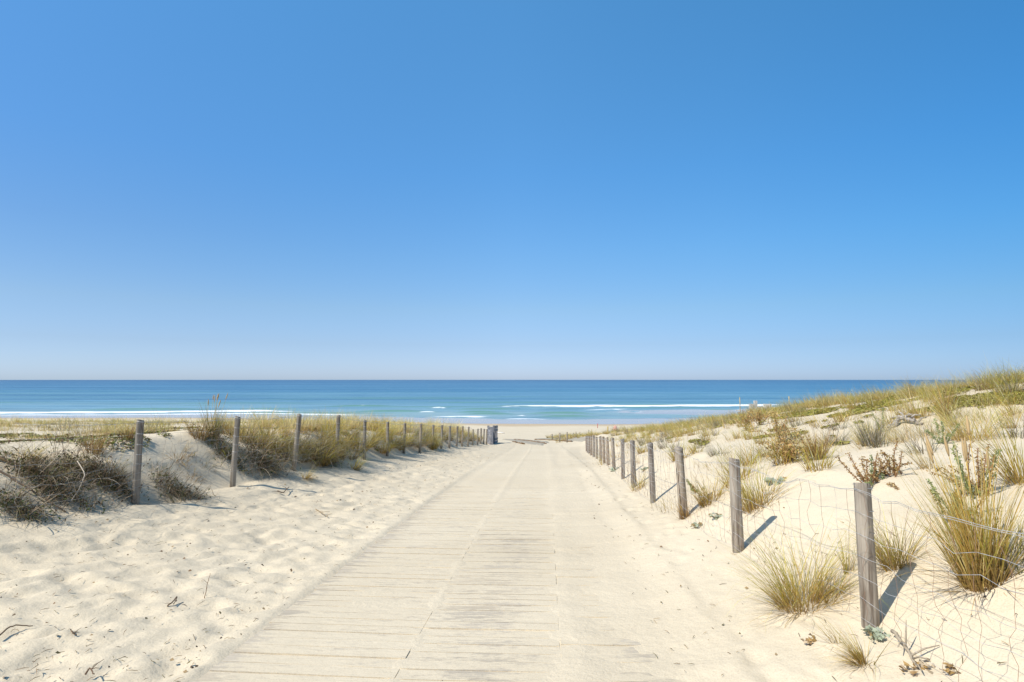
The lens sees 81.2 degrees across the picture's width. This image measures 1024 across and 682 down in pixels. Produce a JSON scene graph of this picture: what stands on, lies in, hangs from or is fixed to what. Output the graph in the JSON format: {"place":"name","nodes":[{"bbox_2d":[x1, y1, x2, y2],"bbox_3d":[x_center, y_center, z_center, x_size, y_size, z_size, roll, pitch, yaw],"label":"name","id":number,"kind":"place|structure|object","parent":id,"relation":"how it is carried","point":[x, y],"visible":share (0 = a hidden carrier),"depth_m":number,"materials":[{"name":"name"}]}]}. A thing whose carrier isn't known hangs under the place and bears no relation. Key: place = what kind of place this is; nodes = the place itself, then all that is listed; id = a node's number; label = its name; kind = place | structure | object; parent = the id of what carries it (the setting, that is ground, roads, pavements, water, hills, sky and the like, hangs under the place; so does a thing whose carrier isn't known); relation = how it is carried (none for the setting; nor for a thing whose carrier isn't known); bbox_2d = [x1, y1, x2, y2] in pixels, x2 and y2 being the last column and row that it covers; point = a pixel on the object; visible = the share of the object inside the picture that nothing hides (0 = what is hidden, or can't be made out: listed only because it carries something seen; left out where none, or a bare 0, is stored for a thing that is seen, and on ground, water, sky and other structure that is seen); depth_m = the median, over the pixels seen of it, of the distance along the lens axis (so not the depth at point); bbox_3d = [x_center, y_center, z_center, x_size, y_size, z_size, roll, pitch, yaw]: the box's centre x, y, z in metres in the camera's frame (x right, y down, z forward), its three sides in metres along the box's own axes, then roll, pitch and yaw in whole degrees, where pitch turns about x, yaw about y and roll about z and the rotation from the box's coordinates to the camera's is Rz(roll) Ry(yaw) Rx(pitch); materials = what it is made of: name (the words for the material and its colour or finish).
{"place":"outdoors","nodes":[
{"label":"outdoors","id":0,"kind":"place"},
{"bbox_2d":[0,380,971,419],"bbox_3d":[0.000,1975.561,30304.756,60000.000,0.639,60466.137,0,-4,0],"label":"sea","id":1,"kind":"structure","parent":0,"point":[547,399],"depth_m":357.30,"materials":[{"name":"liquid"}]},
{"bbox_2d":[0,382,1023,681],"bbox_3d":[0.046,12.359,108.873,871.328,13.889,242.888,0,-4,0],"label":"sand terrain","id":2,"kind":"structure","parent":0,"point":[636,590],"depth_m":5.99,"materials":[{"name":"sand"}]},
{"bbox_2d":[7,436,53,459],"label":"grass tuft","id":3,"kind":"object","parent":2,"relation":"on","point":[41,450],"visible":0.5,"depth_m":8.35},
{"bbox_2d":[0,470,65,511],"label":"fallen branch","id":4,"kind":"object","parent":2,"relation":"on","point":[15,480],"visible":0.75,"depth_m":7.43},
{"bbox_2d":[0,453,84,529],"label":"dead brush","id":5,"kind":"object","parent":2,"relation":"on","point":[28,509],"visible":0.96,"depth_m":7.05,"materials":[{"name":"brown plant"}]},
{"bbox_2d":[10,462,90,501],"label":"fallen branch","id":6,"kind":"object","parent":5,"relation":"on","point":[53,477],"visible":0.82,"depth_m":7.74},
{"bbox_2d":[0,431,115,514],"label":"dead brush","id":7,"kind":"object","parent":2,"relation":"on","point":[22,463],"visible":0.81,"depth_m":7.81,"materials":[{"name":"brown plant"}]},
{"bbox_2d":[7,456,145,514],"bbox_3d":[-5.729,1.870,7.694,1.589,0.903,1.352,-3,-5,37],"label":"dead brush","id":8,"kind":"object","parent":2,"relation":"on","point":[76,493],"visible":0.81,"depth_m":7.75,"materials":[{"name":"brown plant"}]},
{"bbox_2d":[16,427,167,505],"bbox_3d":[-5.922,1.814,8.481,2.314,1.230,1.523,0,-4,0],"label":"dead brush","id":9,"kind":"object","parent":2,"relation":"on","point":[90,468],"visible":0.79,"depth_m":8.48,"materials":[{"name":"brown plant"}]},
{"bbox_2d":[72,422,115,457],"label":"grass tuft","id":10,"kind":"object","parent":2,"relation":"on","point":[100,445],"visible":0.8,"depth_m":9.12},
{"bbox_2d":[114,421,135,439],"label":"grass tuft","id":11,"kind":"object","parent":2,"relation":"on","point":[129,436],"visible":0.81,"depth_m":9.88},
{"bbox_2d":[83,455,171,503],"bbox_3d":[-5.566,2.012,8.567,1.467,0.801,1.106,-1,-4,21],"label":"dead brush","id":12,"kind":"object","parent":2,"relation":"on","point":[125,491],"visible":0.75,"depth_m":8.53,"materials":[{"name":"brown plant"}]},
{"bbox_2d":[127,454,219,503],"bbox_3d":[-5.154,2.142,9.306,1.690,0.865,1.228,0,-4,0],"label":"dead brush","id":13,"kind":"object","parent":2,"relation":"on","point":[178,488],"visible":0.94,"depth_m":9.27,"materials":[{"name":"brown plant"}]},
{"bbox_2d":[166,443,200,466],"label":"grass tuft","id":14,"kind":"object","parent":2,"relation":"on","point":[185,454],"visible":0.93,"depth_m":10.26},
{"bbox_2d":[156,484,214,503],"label":"grass tuft","id":15,"kind":"object","parent":2,"relation":"on","point":[179,497],"visible":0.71,"depth_m":9.10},
{"bbox_2d":[0,426,383,484],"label":"creeping foliage","id":16,"kind":"object","parent":2,"relation":"on","point":[71,439],"visible":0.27,"depth_m":9.88,"materials":[{"name":"green plant"}]},
{"bbox_2d":[181,414,218,442],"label":"grass tuft","id":17,"kind":"object","parent":2,"relation":"on","point":[193,433],"visible":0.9,"depth_m":11.10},
{"bbox_2d":[0,405,424,439],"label":"marram grass","id":18,"kind":"structure","parent":2,"relation":"on","point":[61,428],"depth_m":19.57,"materials":[{"name":"plant"}]},
{"bbox_2d":[196,394,230,440],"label":"grass tuft","id":19,"kind":"object","parent":2,"relation":"on","point":[216,423],"visible":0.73,"depth_m":11.59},
{"bbox_2d":[176,408,269,478],"bbox_3d":[-5.372,1.946,11.296,2.019,1.468,1.412,2,-4,-26],"label":"dead brush","id":20,"kind":"object","parent":2,"relation":"on","point":[228,451],"visible":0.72,"depth_m":11.27,"materials":[{"name":"brown plant"}]},
{"bbox_2d":[198,434,250,463],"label":"grass tuft","id":21,"kind":"object","parent":2,"relation":"on","point":[223,449],"visible":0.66,"depth_m":11.18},
{"bbox_2d":[220,409,261,436],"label":"grass tuft","id":22,"kind":"object","parent":2,"relation":"on","point":[232,431],"visible":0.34,"depth_m":13.35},
{"bbox_2d":[9,414,487,506],"bbox_3d":[-3.455,4.569,25.861,0.704,4.830,39.177,0,-4,5],"label":"wire fence","id":23,"kind":"object","parent":2,"relation":"on","point":[137,465],"visible":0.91,"depth_m":10.60,"materials":[{"name":"metal"}]},
{"bbox_2d":[220,420,281,450],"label":"grass tuft","id":24,"kind":"object","parent":2,"relation":"on","point":[255,435],"visible":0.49,"depth_m":12.60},
{"bbox_2d":[245,403,276,428],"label":"grass tuft","id":25,"kind":"object","parent":2,"relation":"on","point":[269,418],"visible":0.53,"depth_m":14.80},
{"bbox_2d":[241,404,281,428],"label":"grass tuft","id":26,"kind":"object","parent":2,"relation":"on","point":[264,417],"visible":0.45,"depth_m":15.77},
{"bbox_2d":[246,416,283,437],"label":"grass tuft","id":27,"kind":"object","parent":2,"relation":"on","point":[265,428],"visible":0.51,"depth_m":13.88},
{"bbox_2d":[215,423,318,480],"bbox_3d":[-4.862,2.147,11.858,2.339,1.478,1.972,0,-4,0],"label":"dead brush","id":28,"kind":"object","parent":2,"relation":"on","point":[251,445],"visible":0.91,"depth_m":11.78,"materials":[{"name":"brown plant"}]},
{"bbox_2d":[225,423,313,466],"bbox_3d":[-5.332,2.169,12.716,2.289,1.039,1.933,0,-4,0],"label":"grass tuft","id":29,"kind":"object","parent":2,"relation":"on","point":[271,444],"visible":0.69,"depth_m":12.67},
{"bbox_2d":[246,450,292,477],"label":"grass tuft","id":30,"kind":"object","parent":2,"relation":"on","point":[264,464],"visible":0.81,"depth_m":11.65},
{"bbox_2d":[266,405,301,427],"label":"grass tuft","id":31,"kind":"object","parent":2,"relation":"on","point":[288,412],"visible":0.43,"depth_m":16.07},
{"bbox_2d":[270,411,298,436],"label":"grass tuft","id":32,"kind":"object","parent":2,"relation":"on","point":[284,428],"visible":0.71,"depth_m":14.50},
{"bbox_2d":[263,427,323,467],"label":"grass tuft","id":33,"kind":"object","parent":2,"relation":"on","point":[287,453],"visible":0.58,"depth_m":12.98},
{"bbox_2d":[285,411,315,432],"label":"grass tuft","id":34,"kind":"object","parent":2,"relation":"on","point":[302,429],"visible":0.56,"depth_m":14.89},
{"bbox_2d":[282,427,327,450],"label":"grass tuft","id":35,"kind":"object","parent":2,"relation":"on","point":[304,440],"visible":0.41,"depth_m":14.05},
{"bbox_2d":[288,439,339,463],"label":"grass tuft","id":36,"kind":"object","parent":2,"relation":"on","point":[310,459],"visible":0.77,"depth_m":13.40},
{"bbox_2d":[299,438,349,468],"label":"grass tuft","id":37,"kind":"object","parent":2,"relation":"on","point":[323,462],"visible":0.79,"depth_m":13.79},
{"bbox_2d":[288,431,364,473],"bbox_3d":[-4.411,2.555,14.007,2.512,1.293,1.810,0,-4,0],"label":"dead brush","id":38,"kind":"object","parent":2,"relation":"on","point":[335,455],"visible":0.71,"depth_m":13.93,"materials":[{"name":"brown plant"}]},
{"bbox_2d":[289,417,364,464],"bbox_3d":[-4.724,2.517,14.682,2.140,1.273,2.248,4,-5,-44],"label":"grass tuft","id":39,"kind":"object","parent":2,"relation":"on","point":[328,441],"visible":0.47,"depth_m":14.59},
{"bbox_2d":[303,430,354,454],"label":"grass tuft","id":40,"kind":"object","parent":2,"relation":"on","point":[328,446],"visible":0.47,"depth_m":14.32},
{"bbox_2d":[318,411,357,433],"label":"grass tuft","id":41,"kind":"object","parent":2,"relation":"on","point":[329,427],"visible":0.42,"depth_m":16.52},
{"bbox_2d":[319,426,362,460],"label":"grass tuft","id":42,"kind":"object","parent":2,"relation":"on","point":[342,455],"visible":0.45,"depth_m":15.11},
{"bbox_2d":[331,421,378,442],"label":"grass tuft","id":43,"kind":"object","parent":2,"relation":"on","point":[358,435],"visible":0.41,"depth_m":17.26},
{"bbox_2d":[346,454,370,471],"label":"grass tuft","id":44,"kind":"object","parent":2,"relation":"on","point":[354,467],"visible":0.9,"depth_m":14.35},
{"bbox_2d":[342,426,386,452],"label":"grass tuft","id":45,"kind":"object","parent":2,"relation":"on","point":[367,447],"visible":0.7,"depth_m":16.76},
{"bbox_2d":[372,436,399,453],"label":"grass tuft","id":46,"kind":"object","parent":2,"relation":"on","point":[385,450],"visible":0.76,"depth_m":18.64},
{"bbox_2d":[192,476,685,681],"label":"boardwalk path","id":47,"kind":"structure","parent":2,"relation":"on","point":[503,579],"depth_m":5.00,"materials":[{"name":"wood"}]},
{"bbox_2d":[487,426,492,444],"bbox_3d":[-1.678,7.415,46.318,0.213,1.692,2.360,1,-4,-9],"label":"wooden post","id":48,"kind":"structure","parent":2,"relation":"on","point":[490,433],"depth_m":45.44,"materials":[{"name":"grey wood"}]},
{"bbox_2d":[493,425,497,443],"bbox_3d":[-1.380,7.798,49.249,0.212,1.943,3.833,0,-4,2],"label":"wooden post","id":49,"kind":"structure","parent":2,"relation":"on","point":[495,434],"depth_m":48.00,"materials":[{"name":"grey wood"}]},
{"bbox_2d":[0,453,1016,681],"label":"plant litter","id":50,"kind":"object","parent":2,"relation":"on","point":[185,671],"visible":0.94,"depth_m":5.12,"materials":[{"name":"plant"}]},
{"bbox_2d":[504,439,544,445],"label":"track surface","id":51,"kind":"object","parent":2,"relation":"on","point":[533,443],"visible":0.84,"depth_m":52.57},
{"bbox_2d":[536,437,584,441],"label":"track surface","id":52,"kind":"object","parent":2,"relation":"on","point":[580,439],"visible":0.5,"depth_m":53.82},
{"bbox_2d":[659,438,699,461],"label":"grass tuft","id":53,"kind":"object","parent":2,"relation":"on","point":[673,457],"visible":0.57,"depth_m":12.51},
{"bbox_2d":[671,497,696,519],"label":"grass tuft","id":54,"kind":"object","parent":2,"relation":"on","point":[682,514],"visible":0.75,"depth_m":7.94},
{"bbox_2d":[685,474,729,508],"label":"grass tuft","id":55,"kind":"object","parent":2,"relation":"on","point":[705,498],"visible":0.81,"depth_m":7.97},
{"bbox_2d":[693,427,721,441],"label":"grass tuft","id":56,"kind":"object","parent":2,"relation":"on","point":[704,437],"visible":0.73,"depth_m":15.55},
{"bbox_2d":[701,442,738,456],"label":"grass tuft","id":57,"kind":"object","parent":2,"relation":"on","point":[712,452],"visible":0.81,"depth_m":11.42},
{"bbox_2d":[693,443,767,488],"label":"grass tuft","id":58,"kind":"object","parent":2,"relation":"on","point":[743,472],"visible":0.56,"depth_m":8.19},
{"bbox_2d":[731,410,756,430],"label":"dry shrub","id":59,"kind":"object","parent":2,"relation":"on","point":[747,419],"visible":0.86,"depth_m":15.78,"materials":[{"name":"brown plant"}]},
{"bbox_2d":[728,434,769,465],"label":"grass tuft","id":60,"kind":"object","parent":2,"relation":"on","point":[742,455],"visible":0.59,"depth_m":9.02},
{"bbox_2d":[736,422,762,439],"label":"grass tuft","id":61,"kind":"object","parent":2,"relation":"on","point":[745,434],"visible":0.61,"depth_m":13.57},
{"bbox_2d":[743,408,773,424],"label":"dry shrub","id":62,"kind":"object","parent":2,"relation":"on","point":[759,420],"visible":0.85,"depth_m":16.38,"materials":[{"name":"brown plant"}]},
{"bbox_2d":[704,450,824,522],"bbox_3d":[2.803,1.659,6.837,1.350,0.934,1.282,0,-4,0],"label":"grass tuft","id":63,"kind":"object","parent":2,"relation":"on","point":[754,502],"visible":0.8,"depth_m":6.80,"materials":[{"name":"plant"}]},
{"bbox_2d":[752,411,799,442],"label":"dry shrub","id":64,"kind":"object","parent":2,"relation":"on","point":[776,426],"visible":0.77,"depth_m":11.48,"materials":[{"name":"brown plant"}]},
{"bbox_2d":[545,357,1023,514],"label":"marram grass","id":65,"kind":"structure","parent":2,"relation":"on","point":[812,402],"depth_m":14.78,"materials":[{"name":"plant"}]},
{"bbox_2d":[755,429,815,465],"bbox_3d":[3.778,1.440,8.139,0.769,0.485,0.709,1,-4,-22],"label":"dry shrub","id":66,"kind":"object","parent":2,"relation":"on","point":[789,445],"visible":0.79,"depth_m":8.11,"materials":[{"name":"brown plant"}]},
{"bbox_2d":[710,506,886,631],"bbox_3d":[2.133,1.720,4.508,1.392,0.900,1.404,0,-4,0],"label":"grass tuft","id":67,"kind":"object","parent":2,"relation":"on","point":[792,596],"visible":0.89,"depth_m":4.49,"materials":[{"name":"plant"}]},
{"bbox_2d":[585,435,1023,681],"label":"wire fence","id":68,"kind":"object","parent":2,"relation":"on","point":[868,584],"visible":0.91,"depth_m":4.44,"materials":[{"name":"metal"}]},
{"bbox_2d":[783,436,845,472],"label":"grass tuft","id":69,"kind":"object","parent":2,"relation":"on","point":[808,463],"visible":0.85,"depth_m":7.04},
{"bbox_2d":[793,422,836,459],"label":"grass tuft","id":70,"kind":"object","parent":2,"relation":"on","point":[818,452],"visible":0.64,"depth_m":7.82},
{"bbox_2d":[801,607,840,647],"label":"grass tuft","id":71,"kind":"object","parent":2,"relation":"on","point":[824,632],"visible":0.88,"depth_m":3.85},
{"bbox_2d":[794,553,858,606],"bbox_3d":[2.401,1.814,4.472,0.632,0.361,0.564,0,-4,0],"label":"grass tuft","id":72,"kind":"object","parent":2,"relation":"on","point":[836,595],"visible":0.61,"depth_m":4.44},
{"bbox_2d":[640,378,1023,444],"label":"creeping foliage","id":73,"kind":"object","parent":2,"relation":"on","point":[871,408],"visible":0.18,"depth_m":13.23,"materials":[{"name":"green plant"}]},
{"bbox_2d":[810,423,853,446],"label":"grass tuft","id":74,"kind":"object","parent":2,"relation":"on","point":[844,438],"visible":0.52,"depth_m":9.74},
{"bbox_2d":[821,415,849,430],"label":"grass tuft","id":75,"kind":"object","parent":2,"relation":"on","point":[835,425],"visible":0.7,"depth_m":11.43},
{"bbox_2d":[825,407,857,422],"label":"grass tuft","id":76,"kind":"object","parent":2,"relation":"on","point":[835,420],"visible":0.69,"depth_m":12.46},
{"bbox_2d":[830,530,857,574],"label":"grass tuft","id":77,"kind":"object","parent":2,"relation":"on","point":[845,567],"visible":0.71,"depth_m":4.63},
{"bbox_2d":[805,613,909,676],"bbox_3d":[2.020,1.839,3.553,0.550,0.398,0.546,4,-5,-43],"label":"grass tuft","id":78,"kind":"object","parent":2,"relation":"on","point":[859,657],"visible":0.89,"depth_m":3.57,"materials":[{"name":"plant"}]},
{"bbox_2d":[835,452,898,489],"bbox_3d":[3.499,1.274,5.929,0.506,0.375,0.599,-2,-4,24],"label":"sea spurge","id":79,"kind":"object","parent":2,"relation":"on","point":[874,476],"visible":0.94,"depth_m":6.01,"materials":[{"name":"brown plant"}]},
{"bbox_2d":[845,410,895,446],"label":"grass tuft","id":80,"kind":"object","parent":2,"relation":"on","point":[866,433],"visible":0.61,"depth_m":8.56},
{"bbox_2d":[861,624,889,641],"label":"sea holly","id":81,"kind":"object","parent":2,"relation":"on","point":[875,633],"visible":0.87,"depth_m":3.77,"materials":[{"name":"green plant"}]},
{"bbox_2d":[858,425,892,448],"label":"grass tuft","id":82,"kind":"object","parent":2,"relation":"on","point":[876,444],"visible":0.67,"depth_m":8.02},
{"bbox_2d":[859,438,911,476],"bbox_3d":[3.808,1.189,6.084,0.476,0.394,0.353,-3,-5,38],"label":"sea spurge","id":83,"kind":"object","parent":2,"relation":"on","point":[893,469],"visible":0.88,"depth_m":6.01,"materials":[{"name":"brown plant"}]},
{"bbox_2d":[869,405,908,425],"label":"grass tuft","id":84,"kind":"object","parent":2,"relation":"on","point":[887,420],"visible":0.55,"depth_m":10.64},
{"bbox_2d":[878,396,905,410],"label":"grass tuft","id":85,"kind":"object","parent":2,"relation":"on","point":[890,409],"visible":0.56,"depth_m":12.38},
{"bbox_2d":[828,498,956,582],"bbox_3d":[2.780,1.421,4.394,0.944,0.714,0.844,-1,-4,11],"label":"grass tuft","id":86,"kind":"object","parent":2,"relation":"on","point":[884,559],"visible":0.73,"depth_m":4.32,"materials":[{"name":"plant"}]},
{"bbox_2d":[888,411,926,427],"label":"driftwood branch","id":87,"kind":"object","parent":2,"relation":"on","point":[907,417],"visible":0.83,"depth_m":10.35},
{"bbox_2d":[878,424,946,469],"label":"grass tuft","id":88,"kind":"object","parent":2,"relation":"on","point":[920,461],"visible":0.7,"depth_m":6.03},
{"bbox_2d":[890,620,939,670],"bbox_3d":[2.368,1.757,3.480,0.219,0.179,0.480,-2,-4,24],"label":"dry stick","id":89,"kind":"object","parent":2,"relation":"on","point":[899,639],"visible":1,"depth_m":3.51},
{"bbox_2d":[899,658,935,673],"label":"withered plant","id":90,"kind":"object","parent":2,"relation":"on","point":[922,665],"visible":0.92,"depth_m":3.37,"materials":[{"name":"brown plant"}]},
{"bbox_2d":[892,384,945,418],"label":"grass tuft","id":91,"kind":"object","parent":2,"relation":"on","point":[913,411],"visible":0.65,"depth_m":10.65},
{"bbox_2d":[894,427,945,455],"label":"grass tuft","id":92,"kind":"object","parent":2,"relation":"on","point":[919,448],"visible":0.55,"depth_m":6.92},
{"bbox_2d":[924,418,959,443],"bbox_3d":[5.343,1.127,7.377,0.257,0.321,0.366,2,-4,-32],"label":"sea spurge","id":93,"kind":"object","parent":2,"relation":"on","point":[948,435],"visible":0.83,"depth_m":7.44,"materials":[{"name":"green plant"}]},
{"bbox_2d":[923,380,961,421],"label":"grass tuft","id":94,"kind":"object","parent":2,"relation":"on","point":[944,403],"visible":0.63,"depth_m":9.88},
{"bbox_2d":[919,381,968,404],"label":"grass tuft","id":95,"kind":"object","parent":2,"relation":"on","point":[941,396],"visible":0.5,"depth_m":11.50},
{"bbox_2d":[868,416,1023,630],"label":"grass tuft","id":96,"kind":"object","parent":2,"relation":"on","point":[964,538],"visible":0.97,"depth_m":3.71,"materials":[{"name":"plant"}]},
{"bbox_2d":[940,662,959,674],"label":"withered plant","id":97,"kind":"object","parent":2,"relation":"on","point":[948,671],"visible":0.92,"depth_m":3.26,"materials":[{"name":"brown plant"}]},
{"bbox_2d":[932,407,971,425],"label":"grass tuft","id":98,"kind":"object","parent":2,"relation":"on","point":[962,420],"visible":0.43,"depth_m":9.33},
{"bbox_2d":[925,478,990,518],"bbox_3d":[3.343,1.196,4.514,0.442,0.321,0.313,0,-4,0],"label":"sea spurge","id":99,"kind":"object","parent":2,"relation":"on","point":[936,493],"visible":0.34,"depth_m":4.51,"materials":[{"name":"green plant"}]},
{"bbox_2d":[926,441,1002,498],"bbox_3d":[3.728,1.048,4.897,0.552,0.455,0.386,0,-4,0],"label":"sea spurge","id":100,"kind":"object","parent":2,"relation":"on","point":[978,474],"visible":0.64,"depth_m":4.85,"materials":[{"name":"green plant"}]},
{"bbox_2d":[908,390,1020,440],"bbox_3d":[5.739,0.980,7.443,1.363,0.799,1.298,2,-4,-33],"label":"grass tuft","id":101,"kind":"object","parent":2,"relation":"on","point":[959,436],"visible":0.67,"depth_m":7.40,"materials":[{"name":"plant"}]},
{"bbox_2d":[931,392,1023,491],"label":"grass tuft","id":102,"kind":"object","parent":2,"relation":"on","point":[1016,478],"visible":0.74,"depth_m":4.99,"materials":[{"name":"plant"}]},
{"bbox_2d":[931,507,1023,579],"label":"grass tuft","id":103,"kind":"object","parent":2,"relation":"on","point":[1015,545],"visible":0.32,"depth_m":3.67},
{"bbox_2d":[955,364,1006,391],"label":"grass tuft","id":104,"kind":"object","parent":2,"relation":"on","point":[979,385],"visible":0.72,"depth_m":12.36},
{"bbox_2d":[972,378,1023,404],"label":"grass tuft","id":105,"kind":"object","parent":2,"relation":"on","point":[1002,396],"visible":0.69,"depth_m":10.06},
{"bbox_2d":[984,369,1023,394],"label":"grass tuft","id":106,"kind":"object","parent":2,"relation":"on","point":[1011,388],"visible":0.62,"depth_m":10.88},
{"bbox_2d":[985,405,1023,428],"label":"grass tuft","id":107,"kind":"object","parent":2,"relation":"on","point":[1011,421],"visible":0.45,"depth_m":8.01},
{"bbox_2d":[986,410,1023,438],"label":"grass tuft","id":108,"kind":"object","parent":2,"relation":"on","point":[1015,433],"visible":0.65,"depth_m":7.05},
{"bbox_2d":[995,394,1023,415],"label":"grass tuft","id":109,"kind":"object","parent":2,"relation":"on","point":[1012,409],"visible":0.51,"depth_m":9.28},
{"bbox_2d":[0,0,1023,379],"label":"sky","id":110,"kind":"structure","parent":0,"point":[190,189],"materials":[{"name":"blue"}]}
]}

